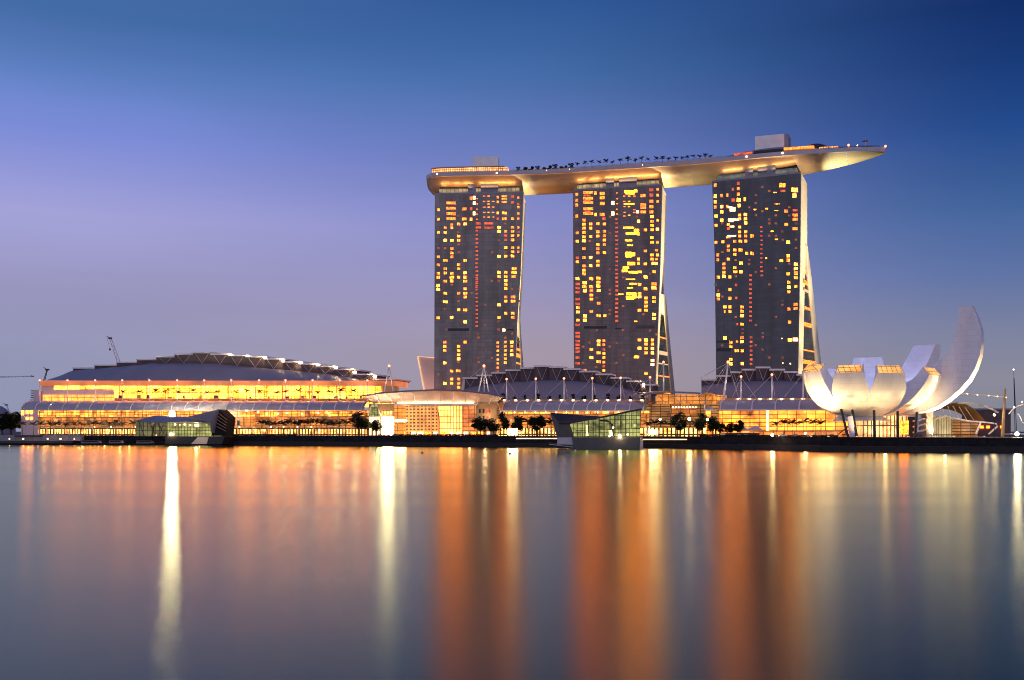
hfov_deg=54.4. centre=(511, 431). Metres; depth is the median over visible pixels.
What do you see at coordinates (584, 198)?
window
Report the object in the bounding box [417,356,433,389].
slanted building
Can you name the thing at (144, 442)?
moored boat
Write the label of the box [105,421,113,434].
palm tree
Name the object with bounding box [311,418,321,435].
palm tree
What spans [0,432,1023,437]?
ground
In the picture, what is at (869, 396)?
lotus museum
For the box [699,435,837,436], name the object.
hedge
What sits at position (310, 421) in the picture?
palm tree
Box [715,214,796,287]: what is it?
lit windows
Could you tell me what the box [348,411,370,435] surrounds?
round tree
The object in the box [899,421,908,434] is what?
lit window
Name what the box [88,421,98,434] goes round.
palm tree
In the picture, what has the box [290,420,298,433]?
palm tree
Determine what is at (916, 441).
quay wall
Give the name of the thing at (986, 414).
dark block
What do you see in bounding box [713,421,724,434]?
round tree
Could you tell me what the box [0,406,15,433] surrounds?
distant dome
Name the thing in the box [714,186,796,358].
lit windows
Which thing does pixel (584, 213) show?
window
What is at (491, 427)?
round tree
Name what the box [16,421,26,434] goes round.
palm tree
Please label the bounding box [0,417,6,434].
round tree
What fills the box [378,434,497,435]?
hedge
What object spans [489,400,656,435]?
shopping arcade
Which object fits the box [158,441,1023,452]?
boardwalk
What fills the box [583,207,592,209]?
window
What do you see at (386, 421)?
window
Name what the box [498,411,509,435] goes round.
round tree
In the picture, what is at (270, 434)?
hedge
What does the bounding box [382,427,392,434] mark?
window
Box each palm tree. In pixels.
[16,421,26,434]
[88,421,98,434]
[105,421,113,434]
[118,421,127,434]
[255,420,266,429]
[279,421,288,433]
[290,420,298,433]
[298,420,309,432]
[306,418,315,435]
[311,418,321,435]
[315,419,326,435]
[340,419,351,435]
[521,418,530,429]
[532,417,545,422]
[642,421,651,435]
[650,419,657,431]
[770,421,780,436]
[778,418,790,433]
[787,418,797,434]
[797,418,809,427]
[806,419,817,424]
[815,419,826,425]
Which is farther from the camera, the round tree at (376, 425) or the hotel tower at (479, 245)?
the hotel tower at (479, 245)
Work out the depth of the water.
75.36 m
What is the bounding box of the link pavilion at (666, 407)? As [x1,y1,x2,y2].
[637,391,726,435]
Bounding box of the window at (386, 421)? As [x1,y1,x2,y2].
[382,417,392,425]
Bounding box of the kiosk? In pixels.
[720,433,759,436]
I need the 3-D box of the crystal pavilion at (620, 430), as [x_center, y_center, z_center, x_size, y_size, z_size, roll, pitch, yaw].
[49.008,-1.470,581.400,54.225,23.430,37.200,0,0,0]
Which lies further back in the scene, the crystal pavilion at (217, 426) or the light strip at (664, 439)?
the crystal pavilion at (217, 426)
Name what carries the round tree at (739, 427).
on the ground
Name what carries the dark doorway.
in the lotus museum
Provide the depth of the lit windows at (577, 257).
716.01 m
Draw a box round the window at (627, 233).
[626,232,637,234]
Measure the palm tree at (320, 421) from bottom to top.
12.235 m
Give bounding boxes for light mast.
[961,388,1006,436]
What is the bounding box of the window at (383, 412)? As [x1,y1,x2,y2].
[382,411,391,413]
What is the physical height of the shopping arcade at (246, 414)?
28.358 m
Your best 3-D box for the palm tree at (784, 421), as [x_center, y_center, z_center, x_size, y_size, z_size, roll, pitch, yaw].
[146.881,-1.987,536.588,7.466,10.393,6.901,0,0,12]
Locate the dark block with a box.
[962,408,1011,436]
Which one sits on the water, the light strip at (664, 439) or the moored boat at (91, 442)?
the moored boat at (91, 442)
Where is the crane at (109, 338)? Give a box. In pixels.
[107,336,119,361]
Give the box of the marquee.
[742,425,841,436]
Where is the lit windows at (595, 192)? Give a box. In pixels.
[576,191,658,374]
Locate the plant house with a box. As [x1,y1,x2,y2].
[30,390,41,400]
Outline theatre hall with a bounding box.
[461,361,664,403]
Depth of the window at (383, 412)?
703.87 m
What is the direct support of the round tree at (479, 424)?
on the ground
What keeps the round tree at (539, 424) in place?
on the ground
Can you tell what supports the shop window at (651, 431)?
in the link pavilion at (666, 407)
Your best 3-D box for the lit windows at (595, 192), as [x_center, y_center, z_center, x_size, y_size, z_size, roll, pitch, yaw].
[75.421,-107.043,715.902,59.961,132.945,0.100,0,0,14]
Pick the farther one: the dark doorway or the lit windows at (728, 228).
the lit windows at (728, 228)
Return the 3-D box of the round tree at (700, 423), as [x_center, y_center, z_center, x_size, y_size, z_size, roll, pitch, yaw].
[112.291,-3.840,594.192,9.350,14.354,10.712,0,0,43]
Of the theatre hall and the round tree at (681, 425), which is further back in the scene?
the theatre hall
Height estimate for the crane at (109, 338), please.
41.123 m
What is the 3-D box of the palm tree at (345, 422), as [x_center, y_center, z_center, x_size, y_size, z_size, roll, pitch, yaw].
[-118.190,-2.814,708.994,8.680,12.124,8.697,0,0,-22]
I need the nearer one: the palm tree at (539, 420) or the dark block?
the dark block
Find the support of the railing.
on the ground
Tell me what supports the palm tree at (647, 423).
on the ground
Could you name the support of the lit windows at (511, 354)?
in the hotel tower at (479, 245)
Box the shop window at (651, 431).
[650,430,657,433]
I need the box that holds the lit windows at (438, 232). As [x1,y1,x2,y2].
[437,201,518,387]
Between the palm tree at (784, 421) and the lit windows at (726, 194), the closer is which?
the palm tree at (784, 421)
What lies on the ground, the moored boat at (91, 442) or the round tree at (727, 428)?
the round tree at (727, 428)
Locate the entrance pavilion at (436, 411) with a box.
[362,389,503,435]
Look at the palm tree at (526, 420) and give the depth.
645.56 m
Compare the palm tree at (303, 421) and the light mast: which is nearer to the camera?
the light mast
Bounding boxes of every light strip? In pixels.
[516,438,556,438]
[643,439,686,439]
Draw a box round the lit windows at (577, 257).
[576,218,617,366]
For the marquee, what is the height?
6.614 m
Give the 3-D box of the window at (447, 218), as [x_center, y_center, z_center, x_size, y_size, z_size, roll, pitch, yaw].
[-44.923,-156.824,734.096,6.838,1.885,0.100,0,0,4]
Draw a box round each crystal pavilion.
[135,409,236,443]
[550,408,642,448]
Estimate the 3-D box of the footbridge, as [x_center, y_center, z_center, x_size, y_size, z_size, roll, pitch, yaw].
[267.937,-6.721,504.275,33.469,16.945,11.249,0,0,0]
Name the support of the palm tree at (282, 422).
on the ground
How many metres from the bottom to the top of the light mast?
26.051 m
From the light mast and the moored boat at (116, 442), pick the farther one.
the moored boat at (116, 442)
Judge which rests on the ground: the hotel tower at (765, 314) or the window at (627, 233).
the hotel tower at (765, 314)
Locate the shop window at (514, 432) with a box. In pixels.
[508,429,517,434]
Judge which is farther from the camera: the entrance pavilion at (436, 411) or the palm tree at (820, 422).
the entrance pavilion at (436, 411)
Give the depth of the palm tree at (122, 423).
756.20 m
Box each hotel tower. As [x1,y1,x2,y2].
[434,184,525,389]
[573,177,674,403]
[712,165,820,374]
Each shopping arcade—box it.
[21,400,371,435]
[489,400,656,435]
[704,398,848,436]
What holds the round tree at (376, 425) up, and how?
on the ground
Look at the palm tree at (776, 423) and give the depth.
539.35 m
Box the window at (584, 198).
[583,197,592,199]
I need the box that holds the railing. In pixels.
[838,434,1014,437]
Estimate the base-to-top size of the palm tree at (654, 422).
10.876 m
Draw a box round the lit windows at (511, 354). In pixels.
[457,304,512,359]
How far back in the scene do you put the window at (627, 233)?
713.13 m
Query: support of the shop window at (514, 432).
in the shopping arcade at (526, 409)
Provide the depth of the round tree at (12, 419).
793.54 m
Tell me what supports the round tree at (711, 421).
on the ground
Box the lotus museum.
[802,306,984,437]
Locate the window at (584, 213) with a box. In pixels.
[583,212,592,214]
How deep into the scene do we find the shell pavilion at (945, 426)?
549.00 m
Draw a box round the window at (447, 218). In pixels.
[446,217,455,219]
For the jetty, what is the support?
on the water
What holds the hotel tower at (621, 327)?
on the ground
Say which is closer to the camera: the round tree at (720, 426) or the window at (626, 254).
the round tree at (720, 426)
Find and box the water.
[0,444,1023,679]
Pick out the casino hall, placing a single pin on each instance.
(763, 382)
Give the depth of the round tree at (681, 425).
603.03 m
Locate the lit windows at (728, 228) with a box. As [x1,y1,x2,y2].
[718,188,762,364]
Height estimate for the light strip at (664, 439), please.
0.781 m
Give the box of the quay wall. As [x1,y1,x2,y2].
[0,435,1023,446]
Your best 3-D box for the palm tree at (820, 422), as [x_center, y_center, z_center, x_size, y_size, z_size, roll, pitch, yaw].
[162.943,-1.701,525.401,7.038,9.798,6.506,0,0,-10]
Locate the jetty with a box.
[0,435,83,442]
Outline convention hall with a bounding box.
[39,352,410,406]
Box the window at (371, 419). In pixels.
[369,417,379,422]
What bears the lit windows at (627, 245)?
in the hotel tower at (621, 327)
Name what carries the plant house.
on the convention hall
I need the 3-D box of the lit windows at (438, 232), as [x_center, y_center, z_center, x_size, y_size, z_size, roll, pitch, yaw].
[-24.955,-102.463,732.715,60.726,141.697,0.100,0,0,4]
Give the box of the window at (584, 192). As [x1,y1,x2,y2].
[583,191,592,193]
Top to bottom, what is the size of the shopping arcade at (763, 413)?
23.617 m
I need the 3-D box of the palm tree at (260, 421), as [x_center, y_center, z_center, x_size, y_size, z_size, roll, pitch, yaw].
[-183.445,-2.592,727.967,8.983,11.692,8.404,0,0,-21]
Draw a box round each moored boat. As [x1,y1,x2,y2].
[76,437,104,444]
[105,437,130,444]
[132,440,162,444]
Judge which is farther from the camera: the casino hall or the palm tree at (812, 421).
the casino hall
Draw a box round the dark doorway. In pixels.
[907,417,914,436]
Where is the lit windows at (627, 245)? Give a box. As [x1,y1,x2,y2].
[618,245,640,321]
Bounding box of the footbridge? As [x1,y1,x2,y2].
[1004,401,1023,434]
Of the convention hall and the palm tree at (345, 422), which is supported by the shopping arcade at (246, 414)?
the convention hall
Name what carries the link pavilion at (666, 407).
on the ground
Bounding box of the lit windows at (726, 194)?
[717,194,737,342]
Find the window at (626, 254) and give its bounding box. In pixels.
[625,253,634,255]
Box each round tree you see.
[0,411,20,434]
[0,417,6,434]
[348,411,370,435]
[370,419,383,435]
[471,417,487,434]
[485,418,501,434]
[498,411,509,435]
[510,415,524,435]
[528,415,546,435]
[670,412,688,435]
[691,413,707,434]
[706,416,718,434]
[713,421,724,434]
[721,422,733,432]
[731,420,744,432]
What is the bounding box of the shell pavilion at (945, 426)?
[933,402,998,436]
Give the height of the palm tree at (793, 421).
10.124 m
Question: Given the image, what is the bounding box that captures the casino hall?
[701,361,810,399]
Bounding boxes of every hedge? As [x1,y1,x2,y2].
[234,434,295,435]
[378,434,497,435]
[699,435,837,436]
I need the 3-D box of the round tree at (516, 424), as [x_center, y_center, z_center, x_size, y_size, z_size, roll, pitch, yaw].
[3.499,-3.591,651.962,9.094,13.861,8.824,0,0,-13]

